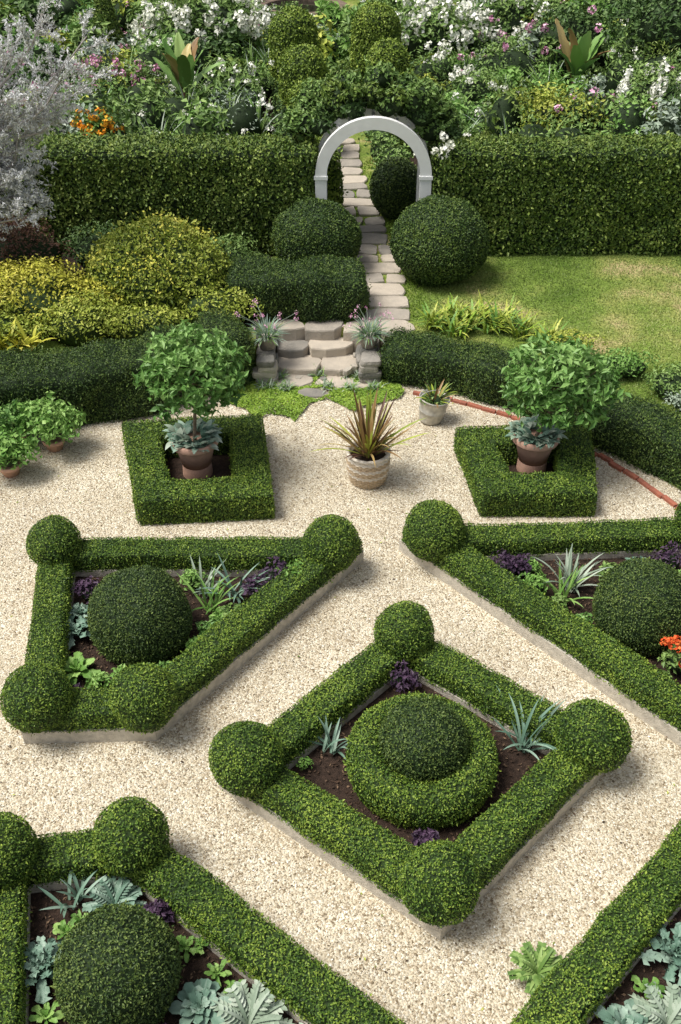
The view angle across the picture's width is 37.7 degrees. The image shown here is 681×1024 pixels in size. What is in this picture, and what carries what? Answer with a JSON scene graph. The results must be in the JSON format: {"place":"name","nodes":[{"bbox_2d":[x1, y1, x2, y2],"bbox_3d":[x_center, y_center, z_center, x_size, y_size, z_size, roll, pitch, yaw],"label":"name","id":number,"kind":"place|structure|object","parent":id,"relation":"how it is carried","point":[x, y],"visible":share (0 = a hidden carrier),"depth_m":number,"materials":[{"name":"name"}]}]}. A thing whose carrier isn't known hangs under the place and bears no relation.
{"place":"outdoors","nodes":[
{"label":"outdoors","id":0,"kind":"place"},
{"bbox_2d":[0,1,589,340],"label":"border soil","id":1,"kind":"structure","parent":0,"point":[245,323],"depth_m":18.77,"materials":[{"name":"brown soil"}]},
{"bbox_2d":[0,316,53,351],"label":"golden fern","id":2,"kind":"object","parent":1,"relation":"on","point":[26,340],"visible":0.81,"depth_m":15.48,"materials":[{"name":"yellow plant"}]},
{"bbox_2d":[0,211,117,281],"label":"burgundy shrub","id":3,"kind":"object","parent":1,"relation":"on","point":[18,242],"visible":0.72,"depth_m":17.62,"materials":[{"name":"brown plant"}]},
{"bbox_2d":[0,0,123,240],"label":"silver leaved tree","id":4,"kind":"object","parent":1,"relation":"on","point":[33,121],"visible":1,"depth_m":15.33,"materials":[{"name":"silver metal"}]},
{"bbox_2d":[0,254,133,353],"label":"golden barberry shrub","id":5,"kind":"object","parent":1,"relation":"on","point":[58,304],"visible":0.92,"depth_m":15.97,"materials":[{"name":"yellow plant"}]},
{"bbox_2d":[92,0,124,43],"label":"cone topiary","id":6,"kind":"object","parent":1,"relation":"on","point":[105,8],"visible":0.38,"depth_m":29.89,"materials":[{"name":"green plant"}]},
{"bbox_2d":[75,204,232,324],"bbox_3d":[-3.096,-4.176,17.051,2.899,2.059,2.861,0,37,0],"label":"golden spirea shrub","id":7,"kind":"object","parent":1,"relation":"on","point":[155,260],"visible":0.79,"depth_m":16.28,"materials":[{"name":"yellow plant"}]},
{"bbox_2d":[0,127,319,255],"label":"clipped tall hedge","id":8,"kind":"object","parent":1,"relation":"on","point":[248,184],"visible":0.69,"depth_m":18.27,"materials":[{"name":"green plant"}]},
{"bbox_2d":[101,231,263,342],"bbox_3d":[-2.300,-3.688,16.592,2.255,1.180,3.542,22,42,26],"label":"yellowgreen shrub","id":9,"kind":"object","parent":1,"relation":"on","point":[202,301],"visible":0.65,"depth_m":16.15,"materials":[{"name":"green plant"}]},
{"bbox_2d":[152,32,227,99],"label":"banana plant","id":10,"kind":"object","parent":1,"relation":"on","point":[181,62],"visible":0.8,"depth_m":24.71,"materials":[{"name":"green plant"}]},
{"bbox_2d":[264,5,322,89],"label":"topiary column","id":11,"kind":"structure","parent":1,"relation":"on","point":[290,26],"depth_m":26.43,"materials":[{"name":"green plant"}]},
{"bbox_2d":[223,251,372,322],"bbox_3d":[-0.742,-3.860,16.900,2.646,0.991,1.381,0,37,0],"label":"yew block hedge","id":12,"kind":"object","parent":1,"relation":"on","point":[324,288],"visible":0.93,"depth_m":16.55,"materials":[{"name":"green plant"}]},
{"bbox_2d":[276,42,329,113],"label":"topiary column","id":13,"kind":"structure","parent":1,"relation":"on","point":[304,61],"depth_m":24.65,"materials":[{"name":"green plant"}]},
{"bbox_2d":[284,75,330,138],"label":"topiary column","id":14,"kind":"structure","parent":1,"relation":"on","point":[294,90],"depth_m":23.10,"materials":[{"name":"green plant"}]},
{"bbox_2d":[315,135,347,205],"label":"topiary column","id":15,"kind":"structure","parent":1,"relation":"on","point":[335,191],"depth_m":20.03,"materials":[{"name":"green plant"}]},
{"bbox_2d":[263,57,415,169],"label":"path edging plants","id":16,"kind":"object","parent":1,"relation":"on","point":[383,144],"visible":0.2,"depth_m":23.02,"materials":[{"name":"green plant"}]},
{"bbox_2d":[0,0,680,146],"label":"perennial border","id":17,"kind":"object","parent":1,"relation":"on","point":[237,87],"visible":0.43,"depth_m":26.12,"materials":[{"name":"green plant"}]},
{"bbox_2d":[70,107,124,138],"bbox_3d":[-5.137,-8.080,20.913,1.207,0.759,0.949,0,37,0],"label":"orange marigold","id":18,"kind":"object","parent":17,"relation":"on","point":[95,126],"visible":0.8,"depth_m":20.68,"materials":[{"name":"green plant"}]},
{"bbox_2d":[65,53,167,94],"bbox_3d":[-5.780,-11.262,26.125,2.910,1.445,1.894,0,37,0],"label":"pink phlox","id":19,"kind":"object","parent":17,"relation":"on","point":[141,65],"visible":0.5,"depth_m":25.65,"materials":[{"name":"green plant"}]},
{"bbox_2d":[167,99,234,136],"bbox_3d":[-3.232,-8.914,23.135,1.852,1.204,1.088,0,37,0],"label":"white phlox","id":20,"kind":"object","parent":17,"relation":"on","point":[181,124],"visible":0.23,"depth_m":22.96,"materials":[{"name":"green plant"}]},
{"bbox_2d":[127,0,276,58],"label":"white hydrangea bush","id":21,"kind":"object","parent":17,"relation":"on","point":[188,16],"visible":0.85,"depth_m":28.79,"materials":[{"name":"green plant"}]},
{"bbox_2d":[386,0,501,60],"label":"white hydrangea bush","id":22,"kind":"object","parent":17,"relation":"on","point":[439,25],"visible":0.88,"depth_m":28.52,"materials":[{"name":"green plant"}]},
{"bbox_2d":[444,64,518,106],"bbox_3d":[3.609,-10.740,25.441,1.962,1.264,1.586,0,37,0],"label":"white phlox","id":23,"kind":"object","parent":17,"relation":"on","point":[473,85],"visible":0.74,"depth_m":25.13,"materials":[{"name":"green plant"}]},
{"bbox_2d":[452,33,557,81],"bbox_3d":[4.532,-12.394,27.573,2.971,1.496,1.671,0,37,0],"label":"pink phlox","id":24,"kind":"object","parent":17,"relation":"on","point":[509,57],"visible":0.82,"depth_m":27.23,"materials":[{"name":"green plant"}]},
{"bbox_2d":[462,0,566,36],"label":"white hydrangea bush","id":25,"kind":"object","parent":17,"relation":"on","point":[512,13],"visible":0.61,"depth_m":29.94,"materials":[{"name":"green plant"}]},
{"bbox_2d":[516,78,608,137],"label":"flowering shrub","id":26,"kind":"object","parent":17,"relation":"on","point":[536,101],"visible":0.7,"depth_m":22.58,"materials":[{"name":"green plant"}]},
{"bbox_2d":[523,0,624,75],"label":"joe pye weed","id":27,"kind":"object","parent":17,"relation":"on","point":[580,23],"visible":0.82,"depth_m":27.42,"materials":[{"name":"green plant"}]},
{"bbox_2d":[615,56,680,111],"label":"white hydrangea bush","id":28,"kind":"object","parent":17,"relation":"on","point":[649,88],"visible":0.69,"depth_m":23.79,"materials":[{"name":"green plant"}]},
{"bbox_2d":[347,0,404,81],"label":"topiary column","id":29,"kind":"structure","parent":1,"relation":"on","point":[373,23],"depth_m":26.17,"materials":[{"name":"green plant"}]},
{"bbox_2d":[363,35,413,75],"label":"topiary column","id":30,"kind":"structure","parent":1,"relation":"on","point":[394,52],"depth_m":24.75,"materials":[{"name":"green plant"}]},
{"bbox_2d":[554,18,610,92],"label":"banana plant","id":31,"kind":"object","parent":1,"relation":"on","point":[580,53],"visible":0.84,"depth_m":25.39,"materials":[{"name":"green plant"}]},
{"bbox_2d":[601,0,680,63],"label":"dark evergreen shrub","id":32,"kind":"object","parent":1,"relation":"on","point":[657,19],"visible":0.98,"depth_m":27.77,"materials":[{"name":"green plant"}]},
{"bbox_2d":[9,0,680,489],"bbox_3d":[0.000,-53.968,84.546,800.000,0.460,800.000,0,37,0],"label":"ground","id":33,"kind":"structure","parent":0,"point":[501,338],"depth_m":17.53,"materials":[{"name":"green plant"}]},
{"bbox_2d":[0,301,256,434],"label":"curved yew hedge","id":34,"kind":"object","parent":33,"relation":"on","point":[94,381],"visible":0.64,"depth_m":14.89,"materials":[{"name":"green plant"}]},
{"bbox_2d":[260,0,346,19],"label":"flowering shrub","id":35,"kind":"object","parent":33,"relation":"on","point":[310,6],"depth_m":37.61,"materials":[{"name":"plant"}]},
{"bbox_2d":[271,197,362,262],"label":"clipped ball shrub","id":36,"kind":"object","parent":33,"relation":"on","point":[307,227],"visible":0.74,"depth_m":17.69,"materials":[{"name":"green plant"}]},
{"bbox_2d":[254,365,386,393],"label":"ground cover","id":37,"kind":"object","parent":33,"relation":"on","point":[283,386],"visible":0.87,"depth_m":15.88,"materials":[{"name":"green plant"}]},
{"bbox_2d":[252,319,415,397],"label":"stone steps","id":38,"kind":"structure","parent":33,"relation":"on","point":[302,352],"depth_m":16.34,"materials":[{"name":"beige stone"}]},
{"bbox_2d":[234,298,298,350],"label":"plant","id":39,"kind":"object","parent":38,"relation":"on","point":[266,338],"visible":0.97,"depth_m":15.91,"materials":[{"name":"grey plant"}]},
{"bbox_2d":[343,303,393,348],"bbox_3d":[0.456,-2.945,15.933,0.850,0.646,0.733,0,37,0],"label":"stone planter","id":40,"kind":"object","parent":38,"relation":"on","point":[368,335],"visible":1,"depth_m":15.95,"materials":[{"name":"green plant"}]},
{"bbox_2d":[0,383,680,1023],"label":"gravel court","id":41,"kind":"object","parent":33,"relation":"on","point":[578,865],"visible":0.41,"depth_m":10.15,"materials":[{"name":"beige gravel"}]},
{"bbox_2d":[0,399,39,439],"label":"potted mint","id":42,"kind":"object","parent":41,"relation":"on","point":[10,412],"visible":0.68,"depth_m":14.23,"materials":[{"name":"plant"}]},
{"bbox_2d":[0,426,41,477],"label":"potted basil","id":43,"kind":"object","parent":41,"relation":"on","point":[12,450],"visible":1,"depth_m":13.66,"materials":[{"name":"plant"}]},
{"bbox_2d":[14,390,86,451],"bbox_3d":[-4.120,-1.249,14.263,0.984,0.818,0.994,-18,41,-23],"label":"potted mint","id":44,"kind":"object","parent":41,"relation":"on","point":[53,430],"visible":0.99,"depth_m":14.06,"materials":[{"name":"plant"}]},
{"bbox_2d":[0,513,363,743],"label":"boxwood parterre bed","id":45,"kind":"object","parent":41,"relation":"on","point":[142,617],"visible":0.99,"depth_m":10.86,"materials":[{"name":"green plant"}]},
{"bbox_2d":[66,616,91,649],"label":"kale plant","id":46,"kind":"object","parent":45,"relation":"on","point":[78,627],"visible":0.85,"depth_m":11.18,"materials":[{"name":"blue plant"}]},
{"bbox_2d":[68,602,89,622],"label":"kale plant","id":47,"kind":"object","parent":45,"relation":"on","point":[78,609],"visible":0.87,"depth_m":11.43,"materials":[{"name":"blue plant"}]},
{"bbox_2d":[62,651,100,684],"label":"lettuce plant","id":48,"kind":"object","parent":45,"relation":"on","point":[76,664],"visible":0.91,"depth_m":10.72,"materials":[{"name":"green plant"}]},
{"bbox_2d":[71,575,99,603],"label":"purple basil plant","id":49,"kind":"object","parent":45,"relation":"on","point":[85,588],"visible":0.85,"depth_m":11.57,"materials":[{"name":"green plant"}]},
{"bbox_2d":[84,670,109,689],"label":"green basil plant","id":50,"kind":"object","parent":45,"relation":"on","point":[99,679],"visible":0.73,"depth_m":10.48,"materials":[{"name":"green plant"}]},
{"bbox_2d":[179,568,207,590],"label":"green basil plant","id":51,"kind":"object","parent":45,"relation":"on","point":[191,579],"visible":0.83,"depth_m":11.75,"materials":[{"name":"green plant"}]},
{"bbox_2d":[195,618,219,636],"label":"green basil plant","id":52,"kind":"object","parent":45,"relation":"on","point":[205,626],"visible":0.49,"depth_m":11.09,"materials":[{"name":"green plant"}]},
{"bbox_2d":[178,566,237,614],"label":"leek plant","id":53,"kind":"object","parent":45,"relation":"on","point":[215,603],"visible":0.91,"depth_m":11.55,"materials":[{"name":"green plant"}]},
{"bbox_2d":[190,556,226,597],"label":"leek plant","id":54,"kind":"object","parent":45,"relation":"on","point":[207,583],"visible":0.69,"depth_m":11.76,"materials":[{"name":"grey plant"}]},
{"bbox_2d":[196,553,269,602],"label":"leek plant","id":55,"kind":"object","parent":45,"relation":"on","point":[227,579],"visible":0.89,"depth_m":11.64,"materials":[{"name":"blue plant"}]},
{"bbox_2d":[241,573,266,598],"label":"purple basil plant","id":56,"kind":"object","parent":45,"relation":"on","point":[259,585],"visible":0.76,"depth_m":11.56,"materials":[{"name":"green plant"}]},
{"bbox_2d":[257,556,287,582],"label":"purple basil plant","id":57,"kind":"object","parent":45,"relation":"on","point":[270,574],"visible":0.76,"depth_m":11.74,"materials":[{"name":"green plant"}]},
{"bbox_2d":[131,318,251,479],"bbox_3d":[-1.934,-1.442,13.350,1.518,2.234,1.658,0,37,0],"label":"potted standard tree","id":58,"kind":"object","parent":41,"relation":"on","point":[194,444],"visible":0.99,"depth_m":12.84,"materials":[{"name":"green plant"}]},
{"bbox_2d":[120,413,275,525],"bbox_3d":[-2.006,-0.625,13.753,2.110,0.497,2.194,-4,37,-6],"label":"square box hedge","id":59,"kind":"object","parent":41,"relation":"on","point":[236,485],"visible":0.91,"depth_m":13.24,"materials":[{"name":"green plant"}]},
{"bbox_2d":[0,794,406,1023],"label":"boxwood parterre bed","id":60,"kind":"object","parent":41,"relation":"on","point":[123,963],"visible":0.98,"depth_m":8.03,"materials":[{"name":"green plant"}]},
{"bbox_2d":[21,935,62,1003],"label":"kale plant","id":61,"kind":"object","parent":60,"relation":"on","point":[41,954],"visible":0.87,"depth_m":8.06,"materials":[{"name":"green plant"}]},
{"bbox_2d":[28,1001,63,1023],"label":"lettuce plant","id":62,"kind":"object","parent":60,"relation":"on","point":[48,1015],"visible":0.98,"depth_m":7.79,"materials":[{"name":"green plant"}]},
{"bbox_2d":[52,917,75,943],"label":"lettuce plant","id":63,"kind":"object","parent":60,"relation":"on","point":[61,928],"visible":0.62,"depth_m":8.34,"materials":[{"name":"green plant"}]},
{"bbox_2d":[39,870,103,916],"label":"leek plant","id":64,"kind":"object","parent":60,"relation":"on","point":[79,896],"visible":0.97,"depth_m":8.56,"materials":[{"name":"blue plant"}]},
{"bbox_2d":[82,875,145,911],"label":"artichoke plant","id":65,"kind":"object","parent":60,"relation":"on","point":[108,890],"visible":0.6,"depth_m":8.58,"materials":[{"name":"green plant"}]},
{"bbox_2d":[143,898,173,922],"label":"purple basil plant","id":66,"kind":"object","parent":60,"relation":"on","point":[160,908],"visible":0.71,"depth_m":8.39,"materials":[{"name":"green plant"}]},
{"bbox_2d":[176,935,198,962],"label":"lettuce plant","id":67,"kind":"object","parent":60,"relation":"on","point":[184,942],"visible":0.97,"depth_m":8.24,"materials":[{"name":"green plant"}]},
{"bbox_2d":[168,978,231,1023],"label":"cabbage plant","id":68,"kind":"object","parent":60,"relation":"on","point":[196,997],"visible":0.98,"depth_m":7.81,"materials":[{"name":"green plant"}]},
{"bbox_2d":[204,958,231,989],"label":"lettuce plant","id":69,"kind":"object","parent":60,"relation":"on","point":[216,972],"visible":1,"depth_m":8.06,"materials":[{"name":"green plant"}]},
{"bbox_2d":[207,978,293,1023],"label":"artichoke plant","id":70,"kind":"object","parent":60,"relation":"on","point":[256,1006],"visible":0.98,"depth_m":7.77,"materials":[{"name":"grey plant"}]},
{"bbox_2d":[230,373,403,420],"bbox_3d":[-0.472,-1.810,15.645,2.983,0.081,1.436,0,37,0],"label":"moss groundcover","id":71,"kind":"object","parent":41,"relation":"on","point":[269,404],"visible":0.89,"depth_m":15.61,"materials":[{"name":"green plant"}]},
{"bbox_2d":[310,388,430,489],"bbox_3d":[0.396,-0.949,13.425,1.409,1.337,1.544,20,41,24],"label":"wicker basket planter","id":72,"kind":"object","parent":41,"relation":"on","point":[368,453],"visible":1,"depth_m":13.49,"materials":[{"name":"wicker"}]},
{"bbox_2d":[207,598,633,939],"bbox_3d":[0.774,2.238,9.519,2.993,0.968,3.204,30,46,34],"label":"diamond boxwood bed","id":73,"kind":"object","parent":41,"relation":"on","point":[430,753],"visible":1,"depth_m":9.28,"materials":[{"name":"green plant"}]},
{"bbox_2d":[309,714,350,759],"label":"leek plant","id":74,"kind":"object","parent":73,"relation":"on","point":[335,740],"visible":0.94,"depth_m":9.92,"materials":[{"name":"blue plant"}]},
{"bbox_2d":[387,659,421,692],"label":"purple basil plant","id":75,"kind":"object","parent":73,"relation":"on","point":[400,678],"visible":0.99,"depth_m":10.50,"materials":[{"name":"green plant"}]},
{"bbox_2d":[411,827,439,846],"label":"purple basil plant","id":76,"kind":"object","parent":73,"relation":"on","point":[426,836],"visible":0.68,"depth_m":8.91,"materials":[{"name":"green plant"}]},
{"bbox_2d":[491,685,565,759],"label":"leek plant","id":77,"kind":"object","parent":73,"relation":"on","point":[521,739],"visible":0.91,"depth_m":9.90,"materials":[{"name":"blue plant"}]},
{"bbox_2d":[416,380,457,425],"bbox_3d":[1.463,-1.658,14.910,0.626,0.705,0.613,14,39,18],"label":"metal bucket planter","id":78,"kind":"object","parent":41,"relation":"on","point":[434,402],"visible":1,"depth_m":14.87,"materials":[{"name":"beige metal"}]},
{"bbox_2d":[452,422,597,517],"bbox_3d":[2.624,-0.627,13.754,2.033,0.499,1.851,0,37,0],"label":"square box hedge","id":79,"kind":"object","parent":41,"relation":"on","point":[563,485],"visible":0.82,"depth_m":13.28,"materials":[{"name":"green plant"}]},
{"bbox_2d":[377,324,680,489],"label":"curved yew hedge","id":80,"kind":"object","parent":41,"relation":"on","point":[644,434],"visible":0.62,"depth_m":15.24,"materials":[{"name":"green plant"}]},
{"bbox_2d":[507,939,562,994],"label":"plant","id":81,"kind":"object","parent":41,"relation":"on","point":[539,962],"visible":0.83,"depth_m":8.09,"materials":[{"name":"green plant"}]},
{"bbox_2d":[399,498,680,746],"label":"boxwood parterre bed","id":82,"kind":"object","parent":41,"relation":"on","point":[633,606],"visible":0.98,"depth_m":11.32,"materials":[{"name":"green plant"}]},
{"bbox_2d":[491,548,518,576],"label":"purple basil plant","id":83,"kind":"object","parent":82,"relation":"on","point":[507,561],"visible":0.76,"depth_m":11.90,"materials":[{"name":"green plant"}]},
{"bbox_2d":[507,552,531,575],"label":"purple basil plant","id":84,"kind":"object","parent":82,"relation":"on","point":[523,566],"visible":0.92,"depth_m":11.94,"materials":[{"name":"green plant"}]},
{"bbox_2d":[518,570,552,593],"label":"green basil plant","id":85,"kind":"object","parent":82,"relation":"on","point":[536,583],"visible":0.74,"depth_m":11.67,"materials":[{"name":"green plant"}]},
{"bbox_2d":[534,560,592,607],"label":"leek plant","id":86,"kind":"object","parent":82,"relation":"on","point":[570,586],"visible":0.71,"depth_m":11.61,"materials":[{"name":"green plant"}]},
{"bbox_2d":[532,543,609,596],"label":"leek plant","id":87,"kind":"object","parent":82,"relation":"on","point":[568,566],"visible":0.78,"depth_m":11.80,"materials":[{"name":"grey plant"}]},
{"bbox_2d":[648,540,680,571],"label":"purple basil plant","id":88,"kind":"object","parent":82,"relation":"on","point":[669,557],"visible":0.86,"depth_m":12.01,"materials":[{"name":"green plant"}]},
{"bbox_2d":[657,635,680,673],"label":"nasturtium plant","id":89,"kind":"object","parent":82,"relation":"on","point":[672,659],"visible":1,"depth_m":10.59,"materials":[{"name":"orange plant"}]},
{"bbox_2d":[413,390,677,508],"bbox_3d":[3.301,-0.802,14.338,0.712,0.081,5.581,-30,46,-33],"label":"brick edging","id":90,"kind":"object","parent":41,"relation":"on","point":[641,481],"visible":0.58,"depth_m":14.17,"materials":[{"name":"red brick"}]},
{"bbox_2d":[498,332,631,474],"bbox_3d":[2.958,-1.384,13.411,1.785,2.068,1.689,0,37,0],"label":"potted standard tree","id":91,"kind":"object","parent":41,"relation":"on","point":[570,374],"visible":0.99,"depth_m":13.03,"materials":[{"name":"green plant"}]},
{"bbox_2d":[510,819,680,1023],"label":"boxwood parterre bed","id":92,"kind":"object","parent":41,"relation":"on","point":[602,964],"visible":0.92,"depth_m":8.04,"materials":[{"name":"green plant"}]},
{"bbox_2d":[593,999,647,1023],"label":"cabbage plant","id":93,"kind":"object","parent":92,"relation":"on","point":[614,1013],"visible":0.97,"depth_m":7.72,"materials":[{"name":"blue plant"}]},
{"bbox_2d":[631,975,664,1007],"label":"lettuce plant","id":94,"kind":"object","parent":92,"relation":"on","point":[637,981],"visible":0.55,"depth_m":7.97,"materials":[{"name":"green plant"}]},
{"bbox_2d":[628,981,680,1023],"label":"artichoke plant","id":95,"kind":"object","parent":92,"relation":"on","point":[669,1008],"visible":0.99,"depth_m":7.79,"materials":[{"name":"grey plant"}]},
{"bbox_2d":[639,922,680,991],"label":"kale plant","id":96,"kind":"object","parent":92,"relation":"on","point":[669,946],"visible":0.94,"depth_m":8.14,"materials":[{"name":"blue plant"}]},
{"bbox_2d":[274,53,466,201],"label":"white garden arch","id":97,"kind":"structure","parent":33,"relation":"on","point":[415,114],"depth_m":17.93,"materials":[{"name":"plant"}]},
{"bbox_2d":[368,156,416,219],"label":"clipped ball shrub","id":98,"kind":"object","parent":33,"relation":"on","point":[392,185],"visible":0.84,"depth_m":19.94,"materials":[{"name":"green plant"}]},
{"bbox_2d":[388,193,490,286],"bbox_3d":[1.764,-4.883,17.864,1.845,1.540,1.832,0,37,0],"label":"clipped ball shrub","id":99,"kind":"object","parent":33,"relation":"on","point":[437,240],"visible":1,"depth_m":17.30,"materials":[{"name":"green plant"}]},
{"bbox_2d":[415,290,568,345],"bbox_3d":[2.445,-3.122,16.284,2.508,0.488,1.877,0,37,0],"label":"fern clump","id":100,"kind":"object","parent":33,"relation":"on","point":[460,322],"visible":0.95,"depth_m":16.43,"materials":[{"name":"green plant"}]},
{"bbox_2d":[427,127,680,258],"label":"clipped tall hedge","id":101,"kind":"object","parent":33,"relation":"on","point":[569,195],"visible":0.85,"depth_m":18.35,"materials":[{"name":"green plant"}]},
{"bbox_2d":[544,328,680,400],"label":"border shrub","id":102,"kind":"object","parent":33,"relation":"on","point":[669,380],"visible":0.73,"depth_m":15.05,"materials":[{"name":"green plant"}]},
{"bbox_2d":[663,388,680,414],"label":"silver santolina","id":103,"kind":"object","parent":33,"relation":"on","point":[677,400],"visible":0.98,"depth_m":14.28,"materials":[{"name":"grey plant"}]},
{"bbox_2d":[334,138,409,320],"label":"stone path","id":104,"kind":"structure","parent":0,"point":[388,295],"depth_m":19.22,"materials":[{"name":"beige stone"}]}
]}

